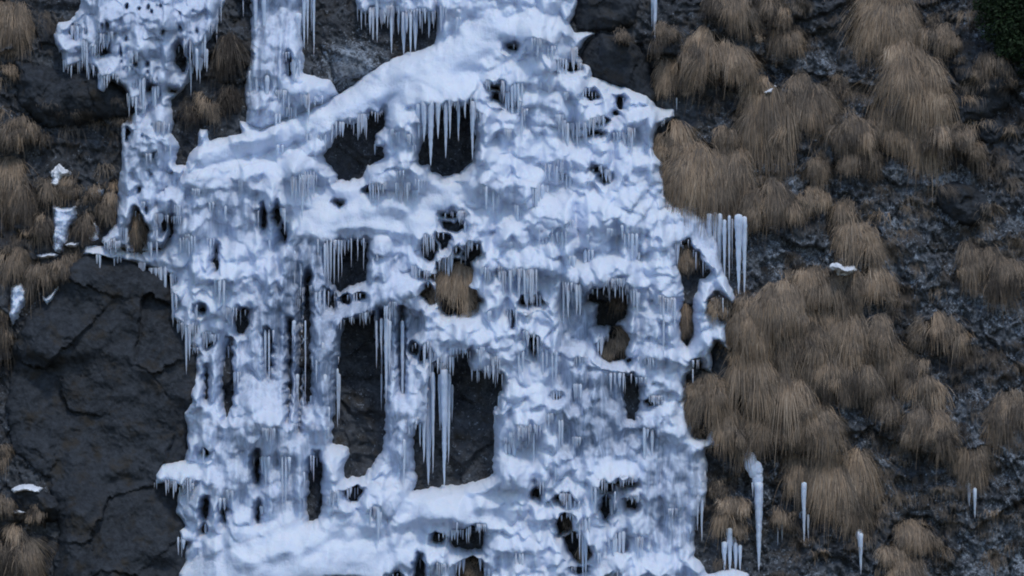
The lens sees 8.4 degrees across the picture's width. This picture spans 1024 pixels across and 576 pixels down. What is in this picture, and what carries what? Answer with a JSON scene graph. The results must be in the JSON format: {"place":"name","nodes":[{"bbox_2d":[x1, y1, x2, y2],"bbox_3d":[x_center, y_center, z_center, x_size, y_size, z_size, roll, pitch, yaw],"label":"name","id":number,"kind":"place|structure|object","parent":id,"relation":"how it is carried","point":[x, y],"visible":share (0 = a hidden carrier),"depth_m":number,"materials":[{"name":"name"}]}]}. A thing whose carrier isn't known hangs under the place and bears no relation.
{"place":"outdoors","nodes":[
{"label":"outdoors","id":0,"kind":"place"},
{"bbox_2d":[0,0,1023,575],"bbox_3d":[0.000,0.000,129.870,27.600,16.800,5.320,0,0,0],"label":"cliff","id":1,"kind":"structure","parent":0,"point":[344,52],"depth_m":129.97,"materials":[{"name":"stone"}]},
{"bbox_2d":[0,443,14,479],"bbox_3d":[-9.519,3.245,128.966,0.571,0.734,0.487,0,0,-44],"label":"grass tussock","id":2,"kind":"object","parent":1,"relation":"on","point":[3,455],"depth_m":128.87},
{"bbox_2d":[0,305,17,373],"bbox_3d":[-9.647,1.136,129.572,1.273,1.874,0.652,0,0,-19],"label":"grass tussock","id":3,"kind":"object","parent":1,"relation":"on","point":[4,331],"depth_m":129.44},
{"bbox_2d":[0,60,19,82],"bbox_3d":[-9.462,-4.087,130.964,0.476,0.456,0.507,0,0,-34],"label":"grass tussock","id":4,"kind":"object","parent":1,"relation":"on","point":[9,69],"depth_m":130.82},
{"bbox_2d":[0,492,19,522],"bbox_3d":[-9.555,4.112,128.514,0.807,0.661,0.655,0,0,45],"label":"grass tussock","id":5,"kind":"object","parent":1,"relation":"on","point":[4,505],"depth_m":128.34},
{"bbox_2d":[0,247,34,294],"bbox_3d":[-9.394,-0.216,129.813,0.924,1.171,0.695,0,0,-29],"label":"grass tussock","id":6,"kind":"object","parent":1,"relation":"on","point":[14,262],"depth_m":129.66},
{"bbox_2d":[9,283,25,325],"bbox_3d":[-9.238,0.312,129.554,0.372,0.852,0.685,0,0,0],"label":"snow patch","id":7,"kind":"object","parent":1,"relation":"on","point":[17,300],"visible":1,"depth_m":129.47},
{"bbox_2d":[0,154,35,233],"bbox_3d":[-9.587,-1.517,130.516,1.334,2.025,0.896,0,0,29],"label":"grass tussock","id":8,"kind":"object","parent":1,"relation":"on","point":[10,173],"depth_m":130.35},
{"bbox_2d":[0,114,38,157],"bbox_3d":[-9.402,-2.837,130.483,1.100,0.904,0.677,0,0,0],"label":"grass tussock","id":9,"kind":"object","parent":1,"relation":"on","point":[19,129],"depth_m":130.33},
{"bbox_2d":[0,0,49,60],"bbox_3d":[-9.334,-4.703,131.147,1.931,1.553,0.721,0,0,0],"label":"grass tussock","id":10,"kind":"object","parent":1,"relation":"on","point":[15,22],"depth_m":130.97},
{"bbox_2d":[0,181,51,239],"bbox_3d":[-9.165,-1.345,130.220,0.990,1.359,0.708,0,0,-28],"label":"grass tussock","id":11,"kind":"object","parent":1,"relation":"on","point":[21,202],"depth_m":130.06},
{"bbox_2d":[0,522,59,575],"bbox_3d":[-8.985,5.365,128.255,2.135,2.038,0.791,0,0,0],"label":"grass tussock","id":12,"kind":"object","parent":1,"relation":"on","point":[19,549],"depth_m":128.09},
{"bbox_2d":[17,504,45,528],"bbox_3d":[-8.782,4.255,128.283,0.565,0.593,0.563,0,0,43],"label":"grass tussock","id":13,"kind":"object","parent":1,"relation":"on","point":[35,515],"depth_m":128.18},
{"bbox_2d":[12,489,58,522],"bbox_3d":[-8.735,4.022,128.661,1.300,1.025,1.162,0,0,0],"label":"rock ledge","id":14,"kind":"object","parent":1,"relation":"on","point":[48,504],"visible":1,"depth_m":128.38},
{"bbox_2d":[11,484,42,492],"bbox_3d":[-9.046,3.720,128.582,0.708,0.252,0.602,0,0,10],"label":"snow patch","id":15,"kind":"object","parent":14,"relation":"on","point":[25,487],"visible":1,"depth_m":128.41,"materials":[{"name":"snow"}]},
{"bbox_2d":[19,261,58,307],"bbox_3d":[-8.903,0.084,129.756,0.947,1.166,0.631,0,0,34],"label":"grass tussock","id":16,"kind":"object","parent":1,"relation":"on","point":[38,270],"depth_m":129.54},
{"bbox_2d":[27,122,54,149],"bbox_3d":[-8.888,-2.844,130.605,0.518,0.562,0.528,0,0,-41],"label":"grass tussock","id":17,"kind":"object","parent":1,"relation":"on","point":[42,138],"depth_m":130.50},
{"bbox_2d":[26,212,56,251],"bbox_3d":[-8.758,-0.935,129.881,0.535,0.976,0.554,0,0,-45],"label":"grass tussock","id":18,"kind":"object","parent":1,"relation":"on","point":[44,229],"depth_m":129.81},
{"bbox_2d":[31,175,61,217],"bbox_3d":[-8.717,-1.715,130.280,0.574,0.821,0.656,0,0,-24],"label":"grass tussock","id":19,"kind":"object","parent":1,"relation":"on","point":[48,191],"depth_m":130.12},
{"bbox_2d":[40,259,69,288],"bbox_3d":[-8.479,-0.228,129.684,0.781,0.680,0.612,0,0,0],"label":"grass tussock","id":20,"kind":"object","parent":1,"relation":"on","point":[53,272],"depth_m":129.54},
{"bbox_2d":[51,164,71,185],"bbox_3d":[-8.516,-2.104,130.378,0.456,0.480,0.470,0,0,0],"label":"snow patch","id":21,"kind":"object","parent":1,"relation":"on","point":[58,171],"visible":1,"depth_m":130.24,"materials":[{"name":"snow"}]},
{"bbox_2d":[52,205,76,252],"bbox_3d":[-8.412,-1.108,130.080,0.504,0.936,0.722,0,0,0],"label":"ice sheet","id":22,"kind":"object","parent":1,"relation":"on","point":[64,218],"visible":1,"depth_m":129.91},
{"bbox_2d":[53,172,85,206],"bbox_3d":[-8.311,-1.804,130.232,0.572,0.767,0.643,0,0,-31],"label":"grass tussock","id":23,"kind":"object","parent":1,"relation":"on","point":[70,190],"depth_m":130.12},
{"bbox_2d":[15,60,134,128],"bbox_3d":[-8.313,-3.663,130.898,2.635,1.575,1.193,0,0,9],"label":"rock wedge","id":24,"kind":"object","parent":1,"relation":"on","point":[65,90],"visible":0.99,"depth_m":130.49,"materials":[{"name":"stone"}]},
{"bbox_2d":[69,210,103,248],"bbox_3d":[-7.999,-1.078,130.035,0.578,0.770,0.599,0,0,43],"label":"grass tussock","id":25,"kind":"object","parent":1,"relation":"on","point":[86,225],"depth_m":129.89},
{"bbox_2d":[80,183,105,210],"bbox_3d":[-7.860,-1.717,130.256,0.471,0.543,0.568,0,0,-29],"label":"grass tussock","id":26,"kind":"object","parent":1,"relation":"on","point":[97,195],"depth_m":130.14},
{"bbox_2d":[5,254,196,575],"bbox_3d":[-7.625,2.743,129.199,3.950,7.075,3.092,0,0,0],"label":"rock slab","id":27,"kind":"object","parent":1,"relation":"on","point":[99,397],"visible":1,"depth_m":129.03,"materials":[{"name":"stone"}]},
{"bbox_2d":[56,248,79,268],"bbox_3d":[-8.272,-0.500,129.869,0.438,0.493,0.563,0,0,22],"label":"grass tussock","id":28,"kind":"object","parent":27,"relation":"on","point":[71,255],"depth_m":129.77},
{"bbox_2d":[93,190,119,230],"bbox_3d":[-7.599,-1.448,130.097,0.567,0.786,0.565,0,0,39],"label":"grass tussock","id":29,"kind":"object","parent":1,"relation":"on","point":[105,210],"depth_m":129.94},
{"bbox_2d":[123,211,149,251],"bbox_3d":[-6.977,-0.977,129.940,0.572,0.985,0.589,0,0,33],"label":"grass tussock","id":30,"kind":"object","parent":1,"relation":"on","point":[138,230],"depth_m":129.88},
{"bbox_2d":[54,0,225,253],"bbox_3d":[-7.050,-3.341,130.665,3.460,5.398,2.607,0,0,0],"label":"frozen side stream","id":31,"kind":"structure","parent":1,"relation":"on","point":[154,34],"depth_m":130.17,"materials":[{"name":"ice"}]},
{"bbox_2d":[177,100,201,134],"bbox_3d":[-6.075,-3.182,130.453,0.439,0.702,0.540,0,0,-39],"label":"grass tussock","id":32,"kind":"object","parent":1,"relation":"on","point":[190,112],"depth_m":130.34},
{"bbox_2d":[192,91,226,138],"bbox_3d":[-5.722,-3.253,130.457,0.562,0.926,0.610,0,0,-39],"label":"grass tussock","id":33,"kind":"object","parent":1,"relation":"on","point":[212,109],"depth_m":130.32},
{"bbox_2d":[209,84,245,119],"bbox_3d":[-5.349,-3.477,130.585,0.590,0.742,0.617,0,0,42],"label":"grass tussock","id":34,"kind":"object","parent":1,"relation":"on","point":[231,97],"depth_m":130.46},
{"bbox_2d":[206,31,255,95],"bbox_3d":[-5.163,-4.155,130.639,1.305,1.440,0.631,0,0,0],"label":"grass tussock","id":35,"kind":"object","parent":1,"relation":"on","point":[228,54],"depth_m":130.51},
{"bbox_2d":[62,0,748,575],"bbox_3d":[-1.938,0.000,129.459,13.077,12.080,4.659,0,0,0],"label":"frozen waterfall","id":36,"kind":"structure","parent":1,"relation":"attached to","point":[556,226],"depth_m":129.06,"materials":[{"name":"ice"}]},
{"bbox_2d":[242,0,338,127],"bbox_3d":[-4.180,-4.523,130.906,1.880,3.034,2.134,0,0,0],"label":"frozen column","id":37,"kind":"structure","parent":36,"relation":"attached to","point":[276,29],"depth_m":130.52,"materials":[{"name":"ice"}]},
{"bbox_2d":[356,0,435,54],"bbox_3d":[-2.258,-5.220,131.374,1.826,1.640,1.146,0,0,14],"label":"hanging ice fringe","id":38,"kind":"object","parent":36,"relation":"hanging from","point":[363,6],"visible":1,"depth_m":131.05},
{"bbox_2d":[710,211,748,293],"bbox_3d":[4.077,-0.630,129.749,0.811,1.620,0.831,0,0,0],"label":"hanging icicles","id":39,"kind":"object","parent":36,"relation":"hanging from","point":[740,224],"visible":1,"depth_m":129.42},
{"bbox_2d":[424,261,480,318],"bbox_3d":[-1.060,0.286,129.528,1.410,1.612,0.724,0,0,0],"label":"grass tussock","id":40,"kind":"object","parent":1,"relation":"on","point":[457,282],"depth_m":129.34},
{"bbox_2d":[456,557,482,575],"bbox_3d":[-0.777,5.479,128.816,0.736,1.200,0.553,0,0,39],"label":"grass tussock","id":41,"kind":"object","parent":1,"relation":"on","point":[472,568],"depth_m":128.67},
{"bbox_2d":[0,0,1023,575],"bbox_3d":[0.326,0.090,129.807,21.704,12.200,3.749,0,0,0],"label":"short grass","id":42,"kind":"structure","parent":1,"relation":"on","point":[910,300],"depth_m":129.83,"materials":[{"name":"plant"}]},
{"bbox_2d":[771,448,818,512],"bbox_3d":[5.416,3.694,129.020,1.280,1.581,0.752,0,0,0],"label":"grass tussock","id":43,"kind":"object","parent":42,"relation":"on","point":[796,476],"depth_m":128.81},
{"bbox_2d":[799,482,809,540],"bbox_3d":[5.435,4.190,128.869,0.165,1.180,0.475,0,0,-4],"label":"faint icicles","id":44,"kind":"object","parent":43,"relation":"hanging from","point":[803,492],"visible":1,"depth_m":128.65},
{"bbox_2d":[558,512,574,534],"bbox_3d":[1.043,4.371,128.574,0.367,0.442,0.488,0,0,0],"label":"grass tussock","id":45,"kind":"object","parent":1,"relation":"on","point":[566,523],"depth_m":128.50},
{"bbox_2d":[599,317,629,361],"bbox_3d":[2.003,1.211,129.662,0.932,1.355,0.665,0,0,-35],"label":"grass tussock","id":46,"kind":"object","parent":1,"relation":"on","point":[616,343],"depth_m":129.48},
{"bbox_2d":[603,294,626,320],"bbox_3d":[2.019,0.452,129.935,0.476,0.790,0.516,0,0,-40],"label":"grass tussock","id":47,"kind":"object","parent":1,"relation":"on","point":[619,304],"depth_m":129.82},
{"bbox_2d":[581,32,657,102],"bbox_3d":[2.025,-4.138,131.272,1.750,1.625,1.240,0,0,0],"label":"boulder","id":48,"kind":"object","parent":1,"relation":"on","point":[605,57],"visible":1,"depth_m":130.90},
{"bbox_2d":[573,0,639,31],"bbox_3d":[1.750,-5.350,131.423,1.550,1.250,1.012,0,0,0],"label":"boulder","id":49,"kind":"object","parent":48,"relation":"on","point":[599,15],"visible":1,"depth_m":131.06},
{"bbox_2d":[611,25,636,45],"bbox_3d":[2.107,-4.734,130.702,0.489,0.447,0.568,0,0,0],"label":"grass tussock","id":50,"kind":"object","parent":48,"relation":"on","point":[623,38],"depth_m":130.58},
{"bbox_2d":[651,0,656,37],"bbox_3d":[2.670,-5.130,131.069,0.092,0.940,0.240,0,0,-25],"label":"icicle wisp","id":51,"kind":"object","parent":1,"relation":"hanging from","point":[653,11],"visible":1,"depth_m":130.99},
{"bbox_2d":[647,20,687,60],"bbox_3d":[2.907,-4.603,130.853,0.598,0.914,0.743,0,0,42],"label":"grass tussock","id":52,"kind":"object","parent":1,"relation":"on","point":[666,33],"depth_m":130.69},
{"bbox_2d":[653,119,708,167],"bbox_3d":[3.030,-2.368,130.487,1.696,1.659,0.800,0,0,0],"label":"grass tussock","id":53,"kind":"object","parent":1,"relation":"on","point":[676,132],"depth_m":130.36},
{"bbox_2d":[650,57,715,104],"bbox_3d":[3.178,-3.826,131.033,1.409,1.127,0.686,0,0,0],"label":"grass tussock","id":54,"kind":"object","parent":1,"relation":"on","point":[666,73],"depth_m":130.89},
{"bbox_2d":[679,302,693,337],"bbox_3d":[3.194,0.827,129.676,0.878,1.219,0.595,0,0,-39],"label":"grass tussock","id":55,"kind":"object","parent":1,"relation":"on","point":[686,323],"depth_m":129.58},
{"bbox_2d":[658,140,718,268],"bbox_3d":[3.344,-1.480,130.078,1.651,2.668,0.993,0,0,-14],"label":"grass tussock","id":56,"kind":"object","parent":1,"relation":"on","point":[689,170],"depth_m":129.87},
{"bbox_2d":[678,242,704,273],"bbox_3d":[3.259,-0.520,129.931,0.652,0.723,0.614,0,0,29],"label":"grass tussock","id":57,"kind":"object","parent":1,"relation":"on","point":[688,258],"depth_m":129.75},
{"bbox_2d":[682,371,744,444],"bbox_3d":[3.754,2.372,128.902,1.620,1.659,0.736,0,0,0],"label":"grass tussock","id":58,"kind":"object","parent":1,"relation":"on","point":[706,391],"depth_m":128.72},
{"bbox_2d":[705,477,733,500],"bbox_3d":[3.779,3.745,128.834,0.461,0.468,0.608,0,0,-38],"label":"grass tussock","id":59,"kind":"object","parent":1,"relation":"on","point":[715,489],"depth_m":128.76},
{"bbox_2d":[705,291,734,328],"bbox_3d":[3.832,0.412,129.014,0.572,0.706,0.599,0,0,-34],"label":"grass tussock","id":60,"kind":"object","parent":1,"relation":"on","point":[716,306],"depth_m":128.86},
{"bbox_2d":[673,25,773,112],"bbox_3d":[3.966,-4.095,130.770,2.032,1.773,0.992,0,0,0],"label":"grass tussock","id":61,"kind":"object","parent":1,"relation":"on","point":[702,47],"depth_m":130.52,"materials":[{"name":"plant"}]},
{"bbox_2d":[706,125,741,152],"bbox_3d":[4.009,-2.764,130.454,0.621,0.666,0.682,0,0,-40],"label":"grass tussock","id":62,"kind":"object","parent":1,"relation":"on","point":[730,138],"depth_m":130.27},
{"bbox_2d":[712,340,738,398],"bbox_3d":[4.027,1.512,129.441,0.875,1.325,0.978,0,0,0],"label":"rock bulge","id":63,"kind":"object","parent":1,"relation":"on","point":[717,366],"visible":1,"depth_m":129.15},
{"bbox_2d":[691,137,764,260],"bbox_3d":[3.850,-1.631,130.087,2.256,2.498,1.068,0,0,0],"label":"grass tussock","id":64,"kind":"object","parent":1,"relation":"on","point":[734,171],"depth_m":129.88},
{"bbox_2d":[704,495,754,549],"bbox_3d":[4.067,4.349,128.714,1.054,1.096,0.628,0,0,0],"label":"grass tussock","id":65,"kind":"object","parent":1,"relation":"on","point":[727,509],"depth_m":128.54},
{"bbox_2d":[695,0,767,51],"bbox_3d":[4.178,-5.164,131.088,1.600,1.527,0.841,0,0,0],"label":"grass tussock","id":66,"kind":"object","parent":1,"relation":"on","point":[743,13],"depth_m":130.79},
{"bbox_2d":[722,528,741,570],"bbox_3d":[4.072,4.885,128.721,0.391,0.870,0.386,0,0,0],"label":"ice curtain stub","id":67,"kind":"object","parent":1,"relation":"on","point":[728,544],"visible":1,"depth_m":128.59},
{"bbox_2d":[702,407,762,473],"bbox_3d":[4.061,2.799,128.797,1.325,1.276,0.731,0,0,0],"label":"grass tussock","id":68,"kind":"object","parent":1,"relation":"on","point":[729,429],"depth_m":128.62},
{"bbox_2d":[723,517,753,545],"bbox_3d":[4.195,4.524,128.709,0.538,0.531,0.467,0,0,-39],"label":"grass tussock","id":69,"kind":"object","parent":1,"relation":"on","point":[741,530],"depth_m":128.63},
{"bbox_2d":[716,294,786,377],"bbox_3d":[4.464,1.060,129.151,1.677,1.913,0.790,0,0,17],"label":"grass tussock","id":70,"kind":"object","parent":1,"relation":"on","point":[741,323],"depth_m":128.95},
{"bbox_2d":[744,449,762,569],"bbox_3d":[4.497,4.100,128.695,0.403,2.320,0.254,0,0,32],"label":"icicle spear","id":71,"kind":"object","parent":1,"relation":"attached to","point":[756,473],"visible":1,"depth_m":128.58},
{"bbox_2d":[715,75,803,188],"bbox_3d":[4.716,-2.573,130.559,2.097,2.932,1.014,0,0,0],"label":"grass tussock","id":72,"kind":"object","parent":1,"relation":"on","point":[761,119],"depth_m":130.33,"materials":[{"name":"plant"}]},
{"bbox_2d":[712,343,810,446],"bbox_3d":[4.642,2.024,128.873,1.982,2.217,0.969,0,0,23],"label":"grass tussock","id":73,"kind":"object","parent":1,"relation":"on","point":[759,384],"depth_m":128.75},
{"bbox_2d":[725,413,799,475],"bbox_3d":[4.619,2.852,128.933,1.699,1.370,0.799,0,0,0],"label":"grass tussock","id":74,"kind":"object","parent":1,"relation":"on","point":[754,440],"depth_m":128.66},
{"bbox_2d":[735,177,800,243],"bbox_3d":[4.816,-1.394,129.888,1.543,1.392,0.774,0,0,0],"label":"grass tussock","id":75,"kind":"object","parent":1,"relation":"on","point":[766,196],"depth_m":129.68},
{"bbox_2d":[753,0,794,33],"bbox_3d":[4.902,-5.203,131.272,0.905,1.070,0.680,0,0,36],"label":"grass tussock","id":76,"kind":"object","parent":1,"relation":"on","point":[771,9],"depth_m":131.04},
{"bbox_2d":[733,277,817,360],"bbox_3d":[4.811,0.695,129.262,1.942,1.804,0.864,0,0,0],"label":"grass tussock","id":77,"kind":"object","parent":1,"relation":"on","point":[777,307],"depth_m":129.04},
{"bbox_2d":[734,360,831,467],"bbox_3d":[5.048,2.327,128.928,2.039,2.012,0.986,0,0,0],"label":"grass tussock","id":78,"kind":"object","parent":1,"relation":"on","point":[791,403],"depth_m":128.69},
{"bbox_2d":[768,505,800,534],"bbox_3d":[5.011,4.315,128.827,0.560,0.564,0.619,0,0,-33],"label":"grass tussock","id":79,"kind":"object","parent":1,"relation":"on","point":[777,518],"depth_m":128.64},
{"bbox_2d":[761,24,809,65],"bbox_3d":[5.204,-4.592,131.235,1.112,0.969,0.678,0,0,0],"label":"grass tussock","id":80,"kind":"object","parent":1,"relation":"on","point":[785,40],"depth_m":131.07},
{"bbox_2d":[761,192,810,229],"bbox_3d":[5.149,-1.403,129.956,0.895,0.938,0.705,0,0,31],"label":"grass tussock","id":81,"kind":"object","parent":1,"relation":"on","point":[794,212],"depth_m":129.71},
{"bbox_2d":[768,307,844,389],"bbox_3d":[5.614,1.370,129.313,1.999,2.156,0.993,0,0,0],"label":"grass tussock","id":82,"kind":"object","parent":1,"relation":"on","point":[812,343],"depth_m":129.09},
{"bbox_2d":[777,71,847,162],"bbox_3d":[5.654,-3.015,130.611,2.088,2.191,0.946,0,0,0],"label":"grass tussock","id":83,"kind":"object","parent":1,"relation":"on","point":[814,104],"depth_m":130.41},
{"bbox_2d":[793,178,835,228],"bbox_3d":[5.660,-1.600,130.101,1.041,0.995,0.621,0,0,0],"label":"grass tussock","id":84,"kind":"object","parent":1,"relation":"on","point":[814,196],"depth_m":129.93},
{"bbox_2d":[796,148,837,192],"bbox_3d":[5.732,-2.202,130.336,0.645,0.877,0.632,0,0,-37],"label":"grass tussock","id":85,"kind":"object","parent":1,"relation":"on","point":[818,167],"depth_m":130.13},
{"bbox_2d":[778,399,862,474],"bbox_3d":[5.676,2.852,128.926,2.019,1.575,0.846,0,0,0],"label":"grass tussock","id":86,"kind":"object","parent":1,"relation":"on","point":[827,427],"depth_m":128.65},
{"bbox_2d":[790,351,859,413],"bbox_3d":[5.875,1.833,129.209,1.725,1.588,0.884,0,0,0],"label":"grass tussock","id":87,"kind":"object","parent":1,"relation":"on","point":[829,378],"depth_m":128.93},
{"bbox_2d":[789,262,868,329],"bbox_3d":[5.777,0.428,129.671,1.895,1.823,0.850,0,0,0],"label":"grass tussock","id":88,"kind":"object","parent":1,"relation":"on","point":[818,285],"depth_m":129.45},
{"bbox_2d":[824,71,854,111],"bbox_3d":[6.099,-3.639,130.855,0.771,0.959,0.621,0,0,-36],"label":"grass tussock","id":89,"kind":"object","parent":1,"relation":"on","point":[837,88],"depth_m":130.79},
{"bbox_2d":[830,263,854,274],"bbox_3d":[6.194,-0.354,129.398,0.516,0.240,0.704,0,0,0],"label":"snow patch","id":90,"kind":"object","parent":1,"relation":"on","point":[839,269],"visible":1,"depth_m":129.49,"materials":[{"name":"snow"}]},
{"bbox_2d":[795,451,894,556],"bbox_3d":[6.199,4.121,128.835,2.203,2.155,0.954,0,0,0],"label":"grass tussock","id":91,"kind":"object","parent":1,"relation":"on","point":[826,488],"depth_m":128.58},
{"bbox_2d":[809,112,881,167],"bbox_3d":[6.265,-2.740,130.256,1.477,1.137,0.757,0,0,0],"label":"grass tussock","id":92,"kind":"object","parent":1,"relation":"on","point":[851,130],"depth_m":130.07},
{"bbox_2d":[810,298,882,404],"bbox_3d":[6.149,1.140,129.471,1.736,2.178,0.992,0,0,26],"label":"grass tussock","id":93,"kind":"object","parent":1,"relation":"on","point":[853,337],"depth_m":129.18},
{"bbox_2d":[823,194,871,238],"bbox_3d":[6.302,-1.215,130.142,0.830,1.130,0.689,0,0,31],"label":"grass tussock","id":94,"kind":"object","parent":1,"relation":"on","point":[843,210],"depth_m":130.05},
{"bbox_2d":[828,497,871,546],"bbox_3d":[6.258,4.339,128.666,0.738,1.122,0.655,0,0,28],"label":"grass tussock","id":95,"kind":"object","parent":1,"relation":"on","point":[837,518],"depth_m":128.47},
{"bbox_2d":[823,212,898,278],"bbox_3d":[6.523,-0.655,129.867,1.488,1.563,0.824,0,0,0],"label":"grass tussock","id":96,"kind":"object","parent":1,"relation":"on","point":[861,237],"depth_m":129.70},
{"bbox_2d":[833,351,892,419],"bbox_3d":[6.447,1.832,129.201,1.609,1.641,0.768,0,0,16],"label":"grass tussock","id":97,"kind":"object","parent":1,"relation":"on","point":[866,379],"depth_m":128.95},
{"bbox_2d":[836,142,895,185],"bbox_3d":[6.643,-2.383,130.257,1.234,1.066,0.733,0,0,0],"label":"grass tussock","id":98,"kind":"object","parent":1,"relation":"on","point":[847,163],"depth_m":130.05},
{"bbox_2d":[832,263,903,319],"bbox_3d":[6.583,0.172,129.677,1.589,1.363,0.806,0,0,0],"label":"grass tussock","id":99,"kind":"object","parent":1,"relation":"on","point":[881,283],"depth_m":129.47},
{"bbox_2d":[832,447,903,528],"bbox_3d":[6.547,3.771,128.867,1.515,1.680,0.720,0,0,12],"label":"grass tussock","id":100,"kind":"object","parent":1,"relation":"on","point":[865,473],"depth_m":128.75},
{"bbox_2d":[856,529,862,572],"bbox_3d":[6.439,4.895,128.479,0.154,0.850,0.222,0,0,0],"label":"short icicle","id":101,"kind":"object","parent":100,"relation":"hanging from","point":[859,536],"visible":1,"depth_m":128.40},
{"bbox_2d":[848,311,905,381],"bbox_3d":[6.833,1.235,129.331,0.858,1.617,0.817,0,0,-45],"label":"grass tussock","id":102,"kind":"object","parent":1,"relation":"on","point":[881,333],"depth_m":129.14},
{"bbox_2d":[828,0,930,89],"bbox_3d":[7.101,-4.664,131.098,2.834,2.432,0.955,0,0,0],"label":"grass tussock","id":103,"kind":"object","parent":1,"relation":"on","point":[885,22],"depth_m":130.89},
{"bbox_2d":[858,107,907,175],"bbox_3d":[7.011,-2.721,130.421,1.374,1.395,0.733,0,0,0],"label":"grass tussock","id":104,"kind":"object","parent":1,"relation":"on","point":[889,139],"depth_m":130.21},
{"bbox_2d":[866,384,904,441],"bbox_3d":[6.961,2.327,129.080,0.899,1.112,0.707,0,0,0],"label":"grass tussock","id":105,"kind":"object","parent":1,"relation":"on","point":[892,414],"depth_m":128.91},
{"bbox_2d":[868,539,913,575],"bbox_3d":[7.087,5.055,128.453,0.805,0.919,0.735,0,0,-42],"label":"grass tussock","id":106,"kind":"object","parent":1,"relation":"on","point":[888,557],"depth_m":128.30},
{"bbox_2d":[864,340,920,401],"bbox_3d":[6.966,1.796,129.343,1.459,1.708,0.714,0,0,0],"label":"grass tussock","id":107,"kind":"object","parent":1,"relation":"on","point":[886,369],"depth_m":129.18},
{"bbox_2d":[883,556,931,575],"bbox_3d":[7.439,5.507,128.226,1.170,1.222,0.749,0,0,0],"label":"grass tussock","id":108,"kind":"object","parent":1,"relation":"on","point":[912,567],"depth_m":128.15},
{"bbox_2d":[848,34,968,181],"bbox_3d":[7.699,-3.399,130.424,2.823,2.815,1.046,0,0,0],"label":"grass tussock","id":109,"kind":"object","parent":1,"relation":"on","point":[914,72],"depth_m":130.19,"materials":[{"name":"plant"}]},
{"bbox_2d":[880,107,954,206],"bbox_3d":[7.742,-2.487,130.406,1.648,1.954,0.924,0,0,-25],"label":"grass tussock","id":110,"kind":"object","parent":1,"relation":"on","point":[914,151],"depth_m":130.15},
{"bbox_2d":[891,518,945,565],"bbox_3d":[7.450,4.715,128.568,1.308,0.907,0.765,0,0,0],"label":"grass tussock","id":111,"kind":"object","parent":1,"relation":"on","point":[913,532],"depth_m":128.38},
{"bbox_2d":[889,351,958,416],"bbox_3d":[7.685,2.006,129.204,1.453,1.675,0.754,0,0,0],"label":"grass tussock","id":112,"kind":"object","parent":1,"relation":"on","point":[931,390],"depth_m":129.04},
{"bbox_2d":[894,403,965,470],"bbox_3d":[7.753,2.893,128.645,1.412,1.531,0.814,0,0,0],"label":"grass tussock","id":113,"kind":"object","parent":1,"relation":"on","point":[938,428],"depth_m":128.45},
{"bbox_2d":[903,309,978,374],"bbox_3d":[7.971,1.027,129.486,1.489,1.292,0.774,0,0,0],"label":"grass tussock","id":114,"kind":"object","parent":1,"relation":"on","point":[935,326],"depth_m":129.29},
{"bbox_2d":[912,10,970,67],"bbox_3d":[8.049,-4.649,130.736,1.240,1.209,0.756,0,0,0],"label":"grass tussock","id":115,"kind":"object","parent":1,"relation":"on","point":[941,34],"depth_m":130.58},
{"bbox_2d":[912,119,987,175],"bbox_3d":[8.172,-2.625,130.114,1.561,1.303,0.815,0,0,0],"label":"grass tussock","id":116,"kind":"object","parent":1,"relation":"on","point":[945,136],"depth_m":129.89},
{"bbox_2d":[933,180,992,228],"bbox_3d":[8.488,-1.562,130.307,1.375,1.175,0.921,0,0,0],"label":"boulder","id":117,"kind":"object","parent":1,"relation":"on","point":[963,212],"visible":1,"depth_m":130.01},
{"bbox_2d":[950,60,980,85],"bbox_3d":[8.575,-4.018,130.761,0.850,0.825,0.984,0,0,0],"label":"boulder","id":118,"kind":"object","parent":1,"relation":"on","point":[960,76],"visible":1,"depth_m":130.42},
{"bbox_2d":[942,441,1001,527],"bbox_3d":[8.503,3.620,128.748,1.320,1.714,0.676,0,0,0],"label":"grass tussock","id":119,"kind":"object","parent":1,"relation":"on","point":[974,465],"depth_m":128.56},
{"bbox_2d":[944,238,1011,303],"bbox_3d":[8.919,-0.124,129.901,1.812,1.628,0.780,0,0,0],"label":"grass tussock","id":120,"kind":"object","parent":1,"relation":"on","point":[973,261],"depth_m":129.71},
{"bbox_2d":[944,75,1013,124],"bbox_3d":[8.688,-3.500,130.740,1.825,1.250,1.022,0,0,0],"label":"boulder","id":121,"kind":"object","parent":1,"relation":"on","point":[994,103],"visible":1,"depth_m":130.36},
{"bbox_2d":[963,140,995,194],"bbox_3d":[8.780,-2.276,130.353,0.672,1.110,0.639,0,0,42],"label":"grass tussock","id":122,"kind":"object","parent":1,"relation":"on","point":[972,165],"depth_m":130.21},
{"bbox_2d":[973,114,1006,144],"bbox_3d":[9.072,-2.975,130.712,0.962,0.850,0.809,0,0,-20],"label":"boulder","id":123,"kind":"object","parent":1,"relation":"on","point":[992,136],"visible":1,"depth_m":130.38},
{"bbox_2d":[972,49,1018,93],"bbox_3d":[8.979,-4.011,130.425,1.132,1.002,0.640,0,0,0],"label":"grass tussock","id":124,"kind":"object","parent":1,"relation":"on","point":[988,60],"depth_m":130.25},
{"bbox_2d":[972,0,1023,76],"bbox_3d":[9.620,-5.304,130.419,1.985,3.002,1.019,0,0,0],"label":"evergreen shrub","id":125,"kind":"object","parent":1,"relation":"on","point":[1010,44],"visible":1,"depth_m":130.23,"materials":[{"name":"green plant"}]},
{"bbox_2d":[973,253,1023,322],"bbox_3d":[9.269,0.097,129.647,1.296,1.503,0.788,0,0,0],"label":"grass tussock","id":126,"kind":"object","parent":1,"relation":"on","point":[1009,271],"depth_m":129.44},
{"bbox_2d":[978,386,1023,463],"bbox_3d":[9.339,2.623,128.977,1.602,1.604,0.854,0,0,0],"label":"grass tussock","id":127,"kind":"object","parent":1,"relation":"on","point":[1007,408],"depth_m":128.76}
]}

